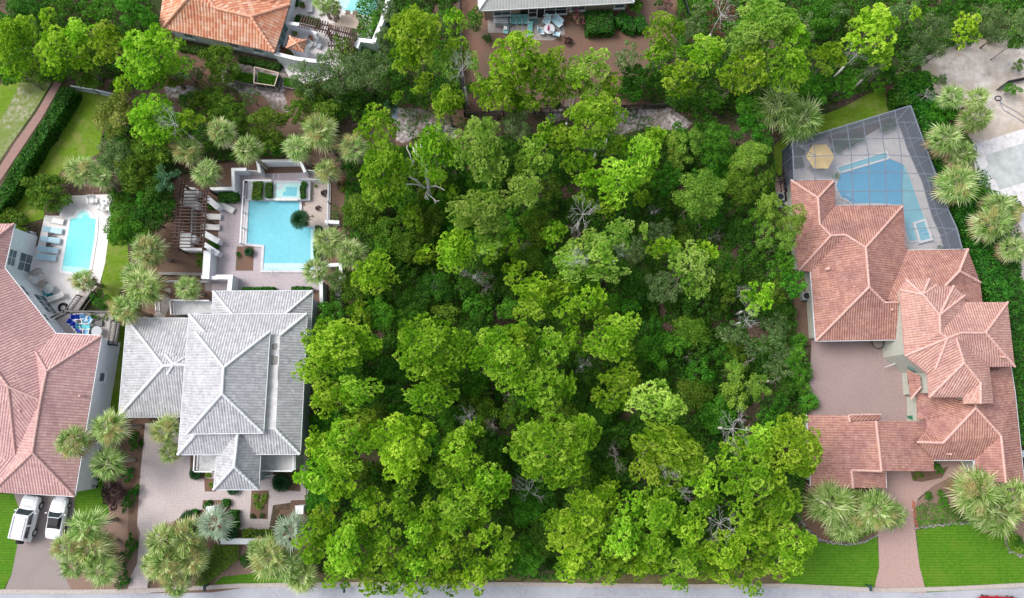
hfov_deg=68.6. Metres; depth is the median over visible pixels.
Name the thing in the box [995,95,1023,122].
water hose
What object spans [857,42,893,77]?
pine tree
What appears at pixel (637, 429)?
leafy tree
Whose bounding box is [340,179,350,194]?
shrub
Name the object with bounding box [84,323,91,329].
beach chair
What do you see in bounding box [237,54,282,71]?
clipped hedge
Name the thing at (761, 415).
leafy tree
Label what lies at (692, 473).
pine tree
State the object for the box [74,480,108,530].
side grass
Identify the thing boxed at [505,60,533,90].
pine tree
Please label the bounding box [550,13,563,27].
double chair
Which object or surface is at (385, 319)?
leafy tree
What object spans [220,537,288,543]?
front wall
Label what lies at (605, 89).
pine tree
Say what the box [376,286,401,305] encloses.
leafy tree
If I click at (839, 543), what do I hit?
bed edging
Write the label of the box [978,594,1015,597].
red car
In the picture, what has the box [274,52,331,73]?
courtyard wall
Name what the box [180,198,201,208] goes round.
garden wall
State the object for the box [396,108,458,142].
gravel patch
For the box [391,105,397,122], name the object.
slate strip
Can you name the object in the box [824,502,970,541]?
ground cover
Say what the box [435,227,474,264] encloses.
pine tree
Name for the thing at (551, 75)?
pine tree
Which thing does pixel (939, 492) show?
shrub
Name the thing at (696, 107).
leafy tree
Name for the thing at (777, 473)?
pine tree
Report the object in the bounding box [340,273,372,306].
leafy tree
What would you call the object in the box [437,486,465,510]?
pine tree
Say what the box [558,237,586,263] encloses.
pine tree
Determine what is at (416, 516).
pine tree
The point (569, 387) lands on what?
pine tree
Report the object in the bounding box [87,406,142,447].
palm tree
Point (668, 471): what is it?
dead tree
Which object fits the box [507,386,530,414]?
leafy tree
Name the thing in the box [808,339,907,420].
brick courtyard
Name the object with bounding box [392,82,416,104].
leafy tree
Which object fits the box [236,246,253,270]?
planter soil
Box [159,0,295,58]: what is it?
orange tiled house
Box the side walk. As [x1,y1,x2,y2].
[154,287,170,317]
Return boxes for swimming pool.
[59,208,98,274]
[244,199,316,275]
[337,0,380,19]
[835,157,926,242]
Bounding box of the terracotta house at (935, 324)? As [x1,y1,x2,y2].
[786,179,1023,488]
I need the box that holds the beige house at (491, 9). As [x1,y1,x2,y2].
[478,0,634,18]
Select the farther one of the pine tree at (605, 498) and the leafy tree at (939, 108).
the leafy tree at (939, 108)
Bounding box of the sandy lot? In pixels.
[922,34,1023,279]
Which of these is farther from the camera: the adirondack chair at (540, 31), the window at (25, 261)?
the adirondack chair at (540, 31)
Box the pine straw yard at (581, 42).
[460,0,685,112]
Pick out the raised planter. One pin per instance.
(307, 191)
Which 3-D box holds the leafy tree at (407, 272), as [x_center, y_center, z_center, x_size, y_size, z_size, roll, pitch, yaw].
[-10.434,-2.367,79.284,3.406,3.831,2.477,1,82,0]
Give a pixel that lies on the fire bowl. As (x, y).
(877, 344)
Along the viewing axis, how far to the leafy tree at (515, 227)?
78.50 m
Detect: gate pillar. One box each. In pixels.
[206,505,220,514]
[295,504,306,513]
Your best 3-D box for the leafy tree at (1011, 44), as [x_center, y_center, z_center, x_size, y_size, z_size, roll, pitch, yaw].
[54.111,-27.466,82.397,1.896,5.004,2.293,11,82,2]
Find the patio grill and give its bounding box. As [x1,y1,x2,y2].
[495,17,507,26]
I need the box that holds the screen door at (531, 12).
[528,9,537,18]
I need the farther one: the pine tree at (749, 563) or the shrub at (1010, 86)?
the shrub at (1010, 86)
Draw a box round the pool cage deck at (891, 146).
[785,117,942,249]
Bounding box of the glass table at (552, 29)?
[544,24,554,34]
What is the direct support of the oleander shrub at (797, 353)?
on the ground at (726, 118)
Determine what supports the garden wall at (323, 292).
on the garden mulch at (182, 262)
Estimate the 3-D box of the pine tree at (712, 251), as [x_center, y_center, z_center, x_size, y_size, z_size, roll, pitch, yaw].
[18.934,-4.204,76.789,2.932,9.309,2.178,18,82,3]
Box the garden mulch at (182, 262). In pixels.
[138,161,360,324]
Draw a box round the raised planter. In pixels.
[247,180,311,201]
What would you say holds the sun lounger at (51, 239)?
on the white pool deck at (53, 275)
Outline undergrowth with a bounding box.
[0,0,1023,581]
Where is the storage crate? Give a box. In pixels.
[94,321,103,325]
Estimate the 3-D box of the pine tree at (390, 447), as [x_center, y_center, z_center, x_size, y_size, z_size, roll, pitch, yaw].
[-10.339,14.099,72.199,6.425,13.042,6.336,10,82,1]
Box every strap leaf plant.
[195,258,202,265]
[204,472,211,478]
[251,493,259,499]
[260,493,269,499]
[832,172,839,179]
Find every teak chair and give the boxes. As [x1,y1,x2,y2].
[333,16,339,24]
[351,10,357,17]
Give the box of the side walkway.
[775,177,786,200]
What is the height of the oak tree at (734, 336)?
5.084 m
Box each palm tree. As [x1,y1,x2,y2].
[48,528,96,562]
[52,423,113,462]
[58,547,89,579]
[60,153,104,187]
[62,506,117,549]
[65,267,103,292]
[65,522,119,573]
[80,550,125,589]
[86,441,136,482]
[87,165,120,193]
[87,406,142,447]
[105,294,151,328]
[118,261,152,284]
[121,263,169,310]
[127,233,172,269]
[139,546,176,582]
[141,520,182,556]
[142,541,191,586]
[146,411,179,447]
[156,441,182,464]
[160,573,195,597]
[167,135,203,167]
[168,513,209,558]
[173,274,205,302]
[174,540,214,579]
[189,156,226,188]
[193,502,234,544]
[206,116,243,153]
[231,132,268,170]
[245,528,294,584]
[246,536,270,558]
[270,547,303,586]
[271,509,310,555]
[281,131,312,167]
[286,558,320,596]
[298,109,339,155]
[301,256,331,285]
[310,0,334,19]
[310,225,343,260]
[312,158,341,186]
[327,0,342,18]
[327,269,346,290]
[334,235,369,271]
[335,131,368,164]
[753,81,807,132]
[773,92,824,147]
[801,476,858,533]
[822,504,864,543]
[833,488,871,515]
[836,493,878,536]
[854,484,902,535]
[877,498,910,533]
[921,122,964,159]
[928,163,984,208]
[935,83,966,111]
[941,139,979,169]
[942,462,1006,518]
[953,103,997,136]
[959,85,992,112]
[960,498,999,531]
[963,483,1023,543]
[966,204,1018,246]
[974,191,1018,218]
[976,219,1003,242]
[992,233,1023,264]
[995,473,1023,521]
[996,202,1023,225]
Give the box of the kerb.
[0,582,1023,593]
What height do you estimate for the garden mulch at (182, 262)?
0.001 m
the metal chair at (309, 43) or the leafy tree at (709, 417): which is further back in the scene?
the metal chair at (309, 43)
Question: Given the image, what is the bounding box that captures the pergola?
[170,180,216,253]
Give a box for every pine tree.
[0,14,46,82]
[0,58,42,89]
[32,23,102,80]
[37,7,58,29]
[62,17,118,68]
[87,18,126,65]
[112,74,138,96]
[114,22,192,92]
[126,93,182,145]
[176,108,211,142]
[291,354,336,386]
[291,520,329,555]
[292,448,341,494]
[298,543,324,564]
[300,317,382,373]
[305,424,329,456]
[306,501,339,528]
[309,378,351,419]
[316,447,363,483]
[321,417,372,467]
[321,554,360,588]
[322,522,343,551]
[324,469,360,501]
[324,524,367,577]
[326,374,384,411]
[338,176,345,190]
[338,408,380,436]
[338,511,368,535]
[345,300,370,327]
[348,553,373,579]
[350,251,400,294]
[350,486,378,514]
[351,507,371,527]
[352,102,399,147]
[356,137,413,210]
[358,565,390,596]
[359,522,379,549]
[360,491,391,526]
[360,539,395,574]
[368,411,437,483]
[371,247,386,259]
[374,522,402,552]
[384,3,441,83]
[385,555,406,582]
[385,578,405,595]
[387,498,415,523]
[389,479,417,507]
[390,44,426,95]
[390,90,403,108]
[392,311,474,383]
[394,541,418,565]
[396,202,423,232]
[401,381,459,415]
[402,570,429,597]
[404,506,427,526]
[404,519,432,550]
[404,552,434,582]
[409,123,459,186]
[410,86,428,103]
[413,243,436,264]
[414,71,433,96]
[415,244,434,259]
[416,538,436,557]
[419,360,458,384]
[419,494,440,520]
[422,452,462,489]
[422,531,458,566]
[424,566,453,591]
[425,162,447,185]
[426,513,446,541]
[429,494,475,539]
[430,83,464,127]
[430,553,451,572]
[431,53,457,84]
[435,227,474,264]
[436,239,475,273]
[437,427,482,470]
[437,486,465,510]
[441,36,472,81]
[441,429,459,448]
[442,6,467,53]
[443,565,475,596]
[444,183,458,202]
[445,188,509,240]
[449,534,476,562]
[450,115,509,190]
[451,472,491,509]
[452,448,486,476]
[459,415,485,440]
[461,321,534,392]
[461,551,492,596]
[464,50,483,99]
[467,494,492,524]
[467,514,501,549]
[469,68,520,119]
[471,462,511,502]
[474,80,494,110]
[474,234,505,264]
[476,235,502,255]
[479,545,512,579]
[487,59,518,103]
[489,29,545,89]
[490,478,512,509]
[491,84,525,119]
[492,526,519,561]
[501,257,526,285]
[502,228,523,255]
[503,412,590,489]
[504,169,546,215]
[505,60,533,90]
[508,322,535,352]
[508,357,564,417]
[510,418,538,443]
[511,271,551,302]
[512,286,555,321]
[513,136,553,177]
[514,70,535,97]
[515,91,541,123]
[519,52,550,102]
[525,81,558,111]
[530,325,576,368]
[531,113,557,151]
[532,52,566,99]
[540,219,568,250]
[540,274,576,304]
[540,508,566,530]
[542,46,566,90]
[545,507,593,551]
[547,79,570,112]
[549,123,580,155]
[550,369,576,402]
[550,464,589,485]
[551,536,595,573]
[552,243,590,283]
[553,68,582,106]
[553,296,581,324]
[553,560,579,583]
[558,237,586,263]
[559,150,597,182]
[559,490,608,535]
[561,324,580,351]
[563,47,610,99]
[563,86,628,152]
[564,413,601,453]
[565,485,594,509]
[568,332,595,356]
[571,67,592,103]
[571,167,602,196]
[572,190,595,211]
[573,282,607,313]
[574,558,600,583]
[581,227,597,245]
[581,522,609,552]
[582,156,644,209]
[582,302,610,324]
[582,325,630,359]
[584,231,620,263]
[586,544,616,574]
[587,237,617,267]
[587,262,631,283]
[589,484,619,511]
[590,386,603,401]
[592,196,624,222]
[593,311,641,351]
[594,82,616,100]
[595,388,630,413]
[597,361,641,392]
[597,475,619,499]
[599,71,622,97]
[600,569,621,585]
[601,135,632,162]
[602,503,625,527]
[602,516,639,560]
[603,545,632,570]
[605,216,634,249]
[608,342,637,365]
[617,489,646,520]
[621,133,661,187]
[621,511,648,536]
[622,554,647,581]
[624,378,687,426]
[627,551,650,577]
[629,441,668,485]
[630,417,708,473]
[633,189,652,207]
[634,550,670,574]
[636,526,673,562]
[636,531,670,561]
[637,221,647,240]
[637,486,662,510]
[638,125,667,146]
[639,128,665,149]
[641,37,676,72]
[642,10,685,63]
[643,496,683,534]
[645,236,680,260]
[646,500,682,529]
[653,239,678,256]
[655,476,685,499]
[659,571,688,592]
[660,58,697,102]
[663,537,706,578]
[665,79,699,112]
[665,441,715,480]
[667,239,714,299]
[672,515,707,550]
[675,33,725,82]
[677,505,694,524]
[682,494,715,517]
[683,462,720,497]
[688,239,719,265]
[692,559,715,580]
[693,539,714,558]
[699,528,748,569]
[701,448,739,477]
[704,22,725,51]
[705,486,724,506]
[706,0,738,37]
[707,563,733,584]
[715,44,768,109]
[716,450,774,501]
[717,435,750,458]
[720,491,760,528]
[720,526,749,548]
[722,24,771,76]
[727,568,750,589]
[732,420,780,461]
[733,0,800,66]
[735,516,779,552]
[738,552,768,583]
[739,281,774,316]
[740,577,764,596]
[744,463,788,489]
[752,528,788,555]
[752,548,799,582]
[753,42,810,109]
[754,506,777,530]
[755,412,822,477]
[755,484,803,523]
[765,521,817,575]
[766,20,810,72]
[800,41,847,87]
[834,2,900,71]
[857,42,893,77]
[886,2,921,40]
[925,10,982,63]
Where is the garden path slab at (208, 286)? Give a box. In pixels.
[205,283,211,290]
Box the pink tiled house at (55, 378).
[0,223,120,496]
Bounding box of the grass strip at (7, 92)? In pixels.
[0,77,19,118]
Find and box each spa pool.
[273,174,302,200]
[912,218,932,243]
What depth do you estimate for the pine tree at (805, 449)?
66.95 m
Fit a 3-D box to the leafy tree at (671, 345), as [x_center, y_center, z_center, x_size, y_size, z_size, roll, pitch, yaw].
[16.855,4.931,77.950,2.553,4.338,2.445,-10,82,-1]
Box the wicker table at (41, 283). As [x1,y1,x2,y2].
[38,280,47,287]
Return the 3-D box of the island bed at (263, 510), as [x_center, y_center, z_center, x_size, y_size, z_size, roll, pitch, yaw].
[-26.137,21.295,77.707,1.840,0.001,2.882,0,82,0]
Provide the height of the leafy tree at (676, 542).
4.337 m
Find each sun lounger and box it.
[36,253,56,261]
[38,245,58,253]
[40,235,60,243]
[42,226,62,234]
[44,215,64,224]
[47,291,63,302]
[200,224,219,229]
[203,213,221,219]
[217,201,234,213]
[307,0,312,12]
[503,18,509,33]
[527,21,532,34]
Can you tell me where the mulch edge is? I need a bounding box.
[884,81,898,108]
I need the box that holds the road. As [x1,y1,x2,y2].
[0,587,1023,597]
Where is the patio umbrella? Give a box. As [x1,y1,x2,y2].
[806,144,833,167]
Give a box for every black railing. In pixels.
[50,310,108,319]
[65,294,81,309]
[78,291,95,309]
[107,320,114,345]
[112,321,120,345]
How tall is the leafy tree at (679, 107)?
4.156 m
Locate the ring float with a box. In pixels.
[58,303,67,311]
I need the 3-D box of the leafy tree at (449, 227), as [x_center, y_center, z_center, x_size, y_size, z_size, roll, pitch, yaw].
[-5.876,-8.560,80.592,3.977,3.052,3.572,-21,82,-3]
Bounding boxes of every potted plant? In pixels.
[279,46,289,53]
[285,49,293,55]
[299,0,305,8]
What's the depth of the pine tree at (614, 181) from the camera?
72.29 m
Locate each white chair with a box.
[28,275,39,283]
[85,194,92,203]
[89,194,98,203]
[97,204,104,210]
[102,205,109,210]
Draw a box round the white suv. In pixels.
[8,494,43,543]
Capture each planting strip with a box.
[793,148,804,168]
[826,118,894,149]
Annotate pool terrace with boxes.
[212,172,328,290]
[215,266,319,290]
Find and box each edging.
[158,272,201,275]
[168,280,212,282]
[795,511,876,545]
[912,500,917,527]
[914,521,972,529]
[1005,531,1023,557]
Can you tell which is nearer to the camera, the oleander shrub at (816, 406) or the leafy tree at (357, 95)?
the oleander shrub at (816, 406)
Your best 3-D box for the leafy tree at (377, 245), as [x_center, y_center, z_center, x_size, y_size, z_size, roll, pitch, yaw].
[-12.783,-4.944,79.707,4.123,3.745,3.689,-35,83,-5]
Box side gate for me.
[779,172,787,193]
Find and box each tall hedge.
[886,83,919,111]
[896,71,1014,301]
[991,236,1023,445]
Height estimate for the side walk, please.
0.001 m
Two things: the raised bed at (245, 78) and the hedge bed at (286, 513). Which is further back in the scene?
the raised bed at (245, 78)
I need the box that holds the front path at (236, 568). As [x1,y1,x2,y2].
[213,544,257,584]
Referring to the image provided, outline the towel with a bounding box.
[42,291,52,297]
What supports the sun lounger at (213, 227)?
on the garden mulch at (182, 262)
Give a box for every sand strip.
[545,109,565,122]
[614,108,691,134]
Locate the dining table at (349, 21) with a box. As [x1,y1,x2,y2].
[338,15,358,28]
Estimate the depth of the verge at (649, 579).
76.64 m
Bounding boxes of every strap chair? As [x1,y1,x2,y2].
[510,14,516,23]
[516,14,522,25]
[522,14,527,23]
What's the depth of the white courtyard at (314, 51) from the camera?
85.24 m
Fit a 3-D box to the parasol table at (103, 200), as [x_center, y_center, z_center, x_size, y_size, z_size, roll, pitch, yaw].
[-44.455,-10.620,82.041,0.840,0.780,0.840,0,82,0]
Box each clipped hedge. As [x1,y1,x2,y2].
[0,86,82,223]
[180,43,207,56]
[191,508,199,516]
[202,499,212,507]
[207,240,219,249]
[217,191,240,203]
[222,498,230,506]
[222,528,239,540]
[227,509,240,528]
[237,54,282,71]
[242,286,275,290]
[242,528,272,537]
[265,182,273,198]
[291,286,312,289]
[294,14,320,27]
[299,181,306,198]
[312,225,322,261]
[584,9,614,38]
[613,10,649,36]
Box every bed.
[65,418,139,588]
[118,418,149,544]
[151,500,323,592]
[190,455,215,491]
[230,69,256,86]
[250,490,268,518]
[253,67,282,91]
[273,469,299,490]
[283,77,298,90]
[304,180,327,226]
[794,482,877,542]
[915,476,1023,541]
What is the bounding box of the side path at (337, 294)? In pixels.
[334,279,341,327]
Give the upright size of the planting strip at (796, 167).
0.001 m
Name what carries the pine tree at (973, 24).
on the sandy lot
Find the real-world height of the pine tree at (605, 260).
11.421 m
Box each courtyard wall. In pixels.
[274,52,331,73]
[287,21,318,36]
[308,25,321,42]
[355,38,376,51]
[372,0,394,51]
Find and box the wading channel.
[835,151,889,171]
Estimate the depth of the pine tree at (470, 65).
75.95 m
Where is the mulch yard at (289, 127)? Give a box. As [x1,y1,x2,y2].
[138,28,338,136]
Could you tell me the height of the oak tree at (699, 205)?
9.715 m
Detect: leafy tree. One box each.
[0,62,28,85]
[4,0,49,28]
[18,172,73,212]
[36,65,66,84]
[50,0,87,25]
[70,48,103,90]
[77,0,117,30]
[91,90,137,139]
[101,313,111,321]
[102,211,136,246]
[112,213,153,248]
[113,0,158,28]
[113,125,136,141]
[114,154,153,193]
[129,201,164,236]
[130,132,171,170]
[135,187,148,206]
[140,173,174,207]
[148,193,176,224]
[154,55,184,88]
[155,163,181,191]
[188,89,206,108]
[194,86,224,118]
[197,43,241,84]
[202,104,224,131]
[206,86,236,109]
[217,101,251,131]
[246,105,287,142]
[255,134,280,155]
[271,143,286,159]
[282,99,304,124]
[290,81,328,117]
[300,114,311,124]
[305,486,341,512]
[307,405,345,442]
[310,100,345,126]
[314,98,340,121]
[314,300,343,323]
[331,355,363,389]
[333,33,355,59]
[335,90,364,111]
[340,189,387,233]
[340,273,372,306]
[342,101,367,121]
[346,460,382,503]
[352,334,381,362]
[358,290,384,317]
[360,355,379,376]
[361,402,400,449]
[365,295,396,328]
[366,216,406,254]
[367,468,392,490]
[371,335,389,357]
[374,235,408,272]
[375,477,398,506]
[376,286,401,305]
[376,352,399,381]
[382,382,403,403]
[387,356,421,385]
[387,390,419,416]
[389,257,405,273]
[391,188,417,210]
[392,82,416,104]
[392,231,424,263]
[393,287,430,319]
[393,454,423,487]
[394,309,422,332]
[396,264,426,286]
[401,199,422,230]
[410,157,431,183]
[410,203,445,244]
[415,270,453,304]
[416,94,431,108]
[419,190,455,226]
[424,430,449,456]
[429,301,461,323]
[436,380,462,406]
[438,158,467,190]
[438,403,471,433]
[440,200,473,235]
[451,362,489,398]
[452,276,475,300]
[457,346,472,368]
[458,386,500,428]
[462,289,490,319]
[465,166,491,194]
[467,6,482,32]
[467,229,487,245]
[468,307,494,329]
[468,478,505,514]
[471,325,500,338]
[473,250,505,283]
[474,290,494,315]
[475,426,496,441]
[476,181,499,198]
[483,435,503,465]
[485,440,509,461]
[491,152,524,193]
[492,267,528,299]
[495,297,519,318]
[498,207,523,233]
[499,139,516,168]
[499,401,523,428]
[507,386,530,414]
[509,485,545,527]
[511,535,545,576]
[512,241,545,271]
[518,208,554,248]
[521,224,534,239]
[522,206,537,223]
[525,316,550,337]
[527,482,554,501]
[528,513,563,557]
[534,173,562,202]
[536,408,559,429]
[537,498,556,514]
[539,147,563,173]
[539,254,559,277]
[542,120,569,148]
[545,100,561,113]
[553,156,572,185]
[555,402,582,422]
[566,250,601,294]
[571,388,586,410]
[573,363,602,389]
[573,461,598,490]
[584,401,617,435]
[586,444,609,470]
[589,184,608,203]
[591,454,629,487]
[598,292,622,313]
[601,422,629,450]
[609,261,636,293]
[614,199,639,222]
[616,84,642,106]
[618,63,645,86]
[618,470,644,490]
[620,298,641,316]
[621,76,641,94]
[621,430,657,461]
[622,266,651,303]
[625,422,645,444]
[627,345,654,379]
[634,68,659,91]
[636,330,674,369]
[639,374,669,392]
[639,417,668,437]
[640,169,659,189]
[640,315,663,334]
[644,184,655,203]
[644,211,671,225]
[650,167,675,196]
[651,190,671,210]
[652,190,668,208]
[655,160,681,187]
[656,520,691,554]
[659,120,691,145]
[664,335,690,356]
[665,93,688,114]
[665,221,694,262]
[672,275,708,316]
[672,315,712,347]
[675,376,714,411]
[676,409,704,430]
[684,339,712,360]
[685,355,715,388]
[686,167,703,189]
[687,96,706,115]
[690,288,719,313]
[691,109,717,132]
[693,207,725,229]
[693,509,715,534]
[697,394,737,434]
[698,482,719,497]
[699,69,723,94]
[700,122,733,154]
[701,147,730,170]
[701,162,731,193]
[701,341,731,364]
[702,82,729,109]
[702,471,736,503]
[703,270,719,286]
[706,301,729,323]
[706,441,733,466]
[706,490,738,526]
[710,272,725,285]
[712,268,740,295]
[718,342,749,377]
[719,197,737,214]
[719,285,737,310]
[722,169,760,206]
[722,268,737,285]
[723,254,747,271]
[725,217,755,247]
[733,111,765,144]
[735,94,762,121]
[738,243,767,266]
[739,115,762,137]
[742,208,767,228]
[747,76,768,96]
[752,166,773,197]
[753,130,773,155]
[755,405,779,425]
[758,409,796,448]
[760,391,790,411]
[763,273,789,304]
[764,249,795,279]
[772,304,792,318]
[778,271,807,298]
[778,379,794,397]
[798,72,835,104]
[800,0,845,37]
[826,0,853,29]
[829,68,857,100]
[866,58,898,82]
[907,69,938,95]
[923,96,959,125]
[927,0,971,33]
[942,108,966,127]
[952,0,993,25]
[990,30,1023,59]
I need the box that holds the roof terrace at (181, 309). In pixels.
[169,299,211,317]
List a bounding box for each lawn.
[0,494,18,588]
[4,91,110,223]
[101,193,129,441]
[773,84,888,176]
[783,526,878,587]
[916,523,1023,592]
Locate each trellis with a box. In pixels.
[299,15,332,38]
[325,24,356,42]
[327,40,357,55]
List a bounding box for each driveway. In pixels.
[5,494,73,589]
[128,423,308,588]
[874,461,961,592]
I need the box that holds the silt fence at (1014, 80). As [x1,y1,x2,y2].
[996,77,1023,89]
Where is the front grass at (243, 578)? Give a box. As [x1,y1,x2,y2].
[214,570,322,583]
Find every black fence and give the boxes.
[459,0,666,116]
[683,0,689,19]
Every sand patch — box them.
[164,85,200,97]
[220,64,288,111]
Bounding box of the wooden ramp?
[70,290,90,309]
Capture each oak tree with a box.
[96,136,132,176]
[172,54,199,82]
[239,88,260,105]
[287,59,322,99]
[312,47,355,95]
[330,80,356,102]
[343,48,387,94]
[374,27,389,56]
[374,45,390,71]
[376,26,390,51]
[380,1,397,23]
[382,1,399,28]
[501,109,531,141]
[614,39,642,71]
[623,240,644,258]
[626,236,648,263]
[644,271,683,304]
[646,221,672,241]
[648,217,675,239]
[652,270,674,292]
[664,129,680,155]
[667,146,693,171]
[668,146,682,166]
[670,167,727,219]
[677,126,705,157]
[682,13,706,42]
[692,0,707,22]
[714,320,749,344]
[719,380,747,411]
[721,359,744,382]
[729,140,772,171]
[733,335,772,356]
[743,221,774,249]
[744,372,771,402]
[751,192,782,219]
[758,208,784,231]
[759,311,790,332]
[760,229,797,256]
[761,327,786,346]
[763,361,793,380]
[769,342,794,364]
[771,203,807,230]
[773,214,804,241]
[791,11,818,45]
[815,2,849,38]
[887,0,919,24]
[892,42,928,75]
[902,10,953,58]
[956,3,1011,49]
[980,8,1023,48]
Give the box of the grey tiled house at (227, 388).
[118,290,317,490]
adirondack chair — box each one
[537,26,544,35]
[542,13,551,24]
[553,30,559,38]
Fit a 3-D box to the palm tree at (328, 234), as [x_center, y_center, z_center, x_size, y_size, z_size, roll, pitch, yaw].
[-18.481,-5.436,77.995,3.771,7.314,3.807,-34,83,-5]
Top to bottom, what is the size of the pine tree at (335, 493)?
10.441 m
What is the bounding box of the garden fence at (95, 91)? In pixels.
[70,85,112,95]
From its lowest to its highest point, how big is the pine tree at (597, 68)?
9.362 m
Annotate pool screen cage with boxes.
[782,105,962,248]
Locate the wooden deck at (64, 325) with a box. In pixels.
[56,313,118,344]
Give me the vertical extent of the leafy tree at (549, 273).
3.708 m
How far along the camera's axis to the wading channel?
83.00 m
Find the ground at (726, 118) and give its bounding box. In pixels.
[0,0,1023,588]
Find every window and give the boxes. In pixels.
[7,248,19,267]
[16,251,34,272]
[20,285,32,296]
[32,293,60,314]
[42,313,51,321]
[98,372,106,382]
[182,33,196,40]
[228,43,241,49]
[252,48,265,54]
[493,10,510,16]
[543,7,566,15]
[569,6,585,11]
[613,4,624,9]
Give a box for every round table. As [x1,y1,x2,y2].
[43,284,55,293]
[91,326,102,334]
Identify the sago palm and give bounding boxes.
[180,509,198,526]
[189,467,202,480]
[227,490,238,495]
[244,247,253,256]
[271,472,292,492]
[290,209,311,230]
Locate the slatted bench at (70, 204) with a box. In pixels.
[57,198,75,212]
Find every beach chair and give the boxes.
[66,318,78,326]
[70,314,78,319]
[73,324,83,333]
[75,313,86,319]
[76,323,84,329]
[79,315,87,322]
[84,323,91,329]
[85,315,92,322]
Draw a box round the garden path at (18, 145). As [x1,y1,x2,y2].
[0,81,60,179]
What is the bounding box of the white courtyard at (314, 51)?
[283,0,371,83]
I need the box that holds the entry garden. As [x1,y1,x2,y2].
[911,466,948,481]
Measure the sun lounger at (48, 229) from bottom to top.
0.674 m
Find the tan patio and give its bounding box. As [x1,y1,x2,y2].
[488,17,564,39]
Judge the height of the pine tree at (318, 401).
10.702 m
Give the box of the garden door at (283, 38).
[278,23,289,48]
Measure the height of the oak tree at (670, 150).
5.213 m
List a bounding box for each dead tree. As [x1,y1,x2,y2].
[154,106,208,151]
[406,144,444,203]
[414,164,455,207]
[446,49,474,107]
[459,268,490,283]
[460,405,474,426]
[514,474,542,501]
[562,96,575,137]
[562,247,591,271]
[571,192,597,233]
[576,356,589,372]
[606,441,626,470]
[608,245,627,270]
[658,454,678,479]
[702,506,733,543]
[703,0,737,47]
[715,411,749,453]
[730,312,759,327]
[734,301,758,315]
[833,43,876,77]
[852,63,887,90]
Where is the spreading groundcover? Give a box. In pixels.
[195,544,239,585]
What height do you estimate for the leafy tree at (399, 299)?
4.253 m
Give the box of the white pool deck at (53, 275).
[29,194,112,313]
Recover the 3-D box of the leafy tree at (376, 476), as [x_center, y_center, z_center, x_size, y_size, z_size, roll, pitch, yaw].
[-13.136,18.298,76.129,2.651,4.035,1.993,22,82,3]
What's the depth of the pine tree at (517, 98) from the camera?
77.46 m
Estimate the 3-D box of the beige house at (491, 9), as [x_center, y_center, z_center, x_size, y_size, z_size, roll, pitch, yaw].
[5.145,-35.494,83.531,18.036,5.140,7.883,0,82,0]
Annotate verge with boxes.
[0,76,50,159]
[314,568,783,583]
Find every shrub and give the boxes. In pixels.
[0,207,30,231]
[21,55,50,83]
[89,288,110,309]
[92,454,113,482]
[101,480,127,511]
[114,569,131,590]
[118,558,126,574]
[120,467,134,482]
[120,483,139,513]
[124,531,138,559]
[128,429,143,451]
[178,91,199,114]
[195,65,209,81]
[239,551,249,567]
[251,181,263,200]
[320,189,327,195]
[330,203,343,220]
[335,157,351,170]
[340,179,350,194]
[383,99,393,112]
[411,122,435,147]
[447,91,465,111]
[464,81,473,96]
[481,33,491,42]
[538,189,559,211]
[564,36,572,44]
[569,8,584,24]
[628,1,642,9]
[630,0,641,13]
[653,0,662,5]
[661,0,672,8]
[745,446,778,466]
[783,357,800,370]
[787,366,806,382]
[788,332,808,349]
[789,346,807,361]
[793,145,805,158]
[794,159,803,167]
[794,379,811,396]
[795,390,819,410]
[809,400,819,410]
[829,138,845,153]
[836,134,855,148]
[852,129,864,143]
[871,77,885,93]
[879,122,890,132]
[887,118,897,128]
[924,491,932,500]
[934,464,943,473]
[937,74,946,85]
[937,489,946,499]
[938,497,948,508]
[1002,82,1023,98]
[1003,543,1012,550]
[1009,532,1017,540]
[1011,58,1023,71]
[1011,195,1023,224]
[1013,546,1022,554]
[1014,534,1023,547]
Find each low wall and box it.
[239,179,272,244]
[298,178,330,227]
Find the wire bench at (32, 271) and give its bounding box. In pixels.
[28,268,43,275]
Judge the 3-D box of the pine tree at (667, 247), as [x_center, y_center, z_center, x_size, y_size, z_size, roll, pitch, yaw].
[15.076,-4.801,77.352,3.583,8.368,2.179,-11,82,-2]
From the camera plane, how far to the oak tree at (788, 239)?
73.88 m
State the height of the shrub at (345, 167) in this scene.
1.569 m
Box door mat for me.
[528,18,537,23]
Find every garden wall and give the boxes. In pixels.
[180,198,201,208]
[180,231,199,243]
[181,247,209,252]
[189,187,202,198]
[201,275,220,281]
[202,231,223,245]
[202,248,216,281]
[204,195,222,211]
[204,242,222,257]
[210,187,231,193]
[215,275,238,290]
[231,168,251,194]
[256,159,309,176]
[319,281,326,307]
[325,220,340,225]
[328,263,344,277]
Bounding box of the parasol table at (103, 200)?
[100,197,107,204]
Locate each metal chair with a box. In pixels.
[306,38,313,49]
[314,38,322,49]
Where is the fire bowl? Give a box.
[872,341,883,347]
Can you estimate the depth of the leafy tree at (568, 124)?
81.57 m
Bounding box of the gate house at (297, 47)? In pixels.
[286,35,309,57]
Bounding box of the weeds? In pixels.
[163,71,694,140]
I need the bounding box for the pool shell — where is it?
[972,129,1023,233]
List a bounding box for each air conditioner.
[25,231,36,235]
[775,193,784,201]
[800,292,808,300]

